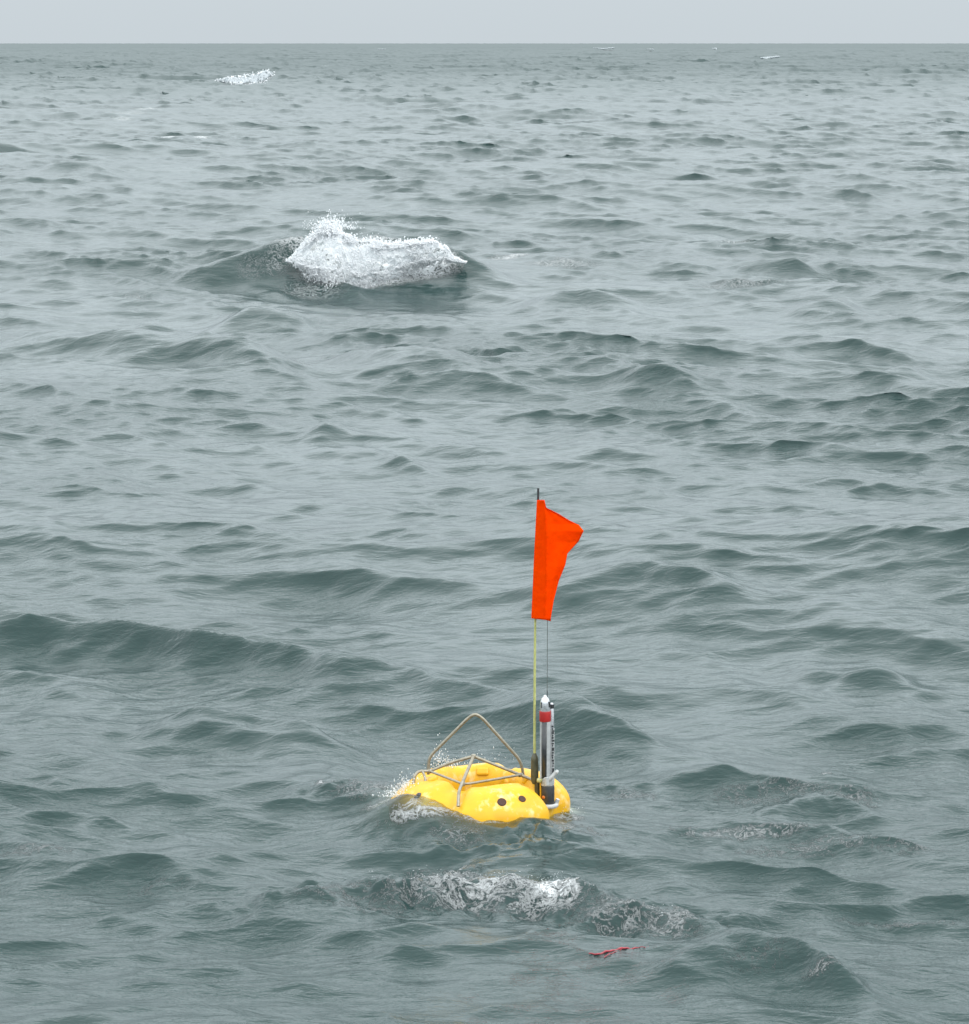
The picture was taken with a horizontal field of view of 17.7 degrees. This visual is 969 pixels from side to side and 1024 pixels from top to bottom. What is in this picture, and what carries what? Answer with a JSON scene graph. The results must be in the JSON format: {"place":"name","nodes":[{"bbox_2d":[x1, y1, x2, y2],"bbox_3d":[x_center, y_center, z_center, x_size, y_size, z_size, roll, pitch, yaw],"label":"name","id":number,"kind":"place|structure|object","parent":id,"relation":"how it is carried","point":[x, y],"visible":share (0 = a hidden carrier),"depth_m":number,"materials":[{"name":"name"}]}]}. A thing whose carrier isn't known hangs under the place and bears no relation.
{"place":"outdoors","nodes":[
{"label":"outdoors","id":0,"kind":"place"},
{"bbox_2d":[0,43,968,1023],"bbox_3d":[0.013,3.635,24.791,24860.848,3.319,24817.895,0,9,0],"label":"water","id":1,"kind":"structure","parent":0,"point":[680,337],"depth_m":44.94,"materials":[{"name":"grey liquid"}]},
{"bbox_2d":[215,69,274,84],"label":"whitecap","id":2,"kind":"object","parent":1,"relation":"on","point":[259,77],"visible":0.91,"depth_m":519.86,"materials":[{"name":"white liquid"}]},
{"bbox_2d":[285,209,466,290],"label":"whitecap","id":3,"kind":"object","parent":1,"relation":"on","point":[342,246],"visible":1,"depth_m":93.64,"materials":[{"name":"white liquid"}]},
{"bbox_2d":[372,733,582,814],"bbox_3d":[-0.054,2.500,29.568,2.017,0.741,0.869,0,9,0],"label":"spray","id":4,"kind":"object","parent":1,"relation":"on","point":[400,792],"visible":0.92,"depth_m":29.40,"materials":[{"name":"white liquid"}]},
{"bbox_2d":[391,488,582,823],"bbox_3d":[0.009,1.394,29.324,1.838,3.331,1.573,0,9,0],"label":"instrument buoy","id":5,"kind":"object","parent":1,"relation":"on","point":[487,790],"visible":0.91,"depth_m":29.03,"materials":[{"name":"yellow plastic"}]},
{"bbox_2d":[372,865,675,913],"bbox_3d":[0.384,3.219,26.900,3.653,0.387,1.633,4,9,25],"label":"foam","id":6,"kind":"object","parent":1,"relation":"on","point":[512,873],"visible":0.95,"depth_m":26.57,"materials":[{"name":"white liquid"}]},
{"bbox_2d":[589,946,647,957],"bbox_3d":[1.093,3.479,24.584,0.536,0.039,0.154,-5,10,-28],"label":"red rope","id":7,"kind":"object","parent":1,"relation":"on","point":[619,948],"visible":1,"depth_m":24.57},
{"bbox_2d":[760,56,779,58],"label":"whitecap","id":8,"kind":"object","parent":1,"relation":"on","point":[769,57],"visible":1,"depth_m":1230.14,"materials":[{"name":"white liquid"}]}
]}

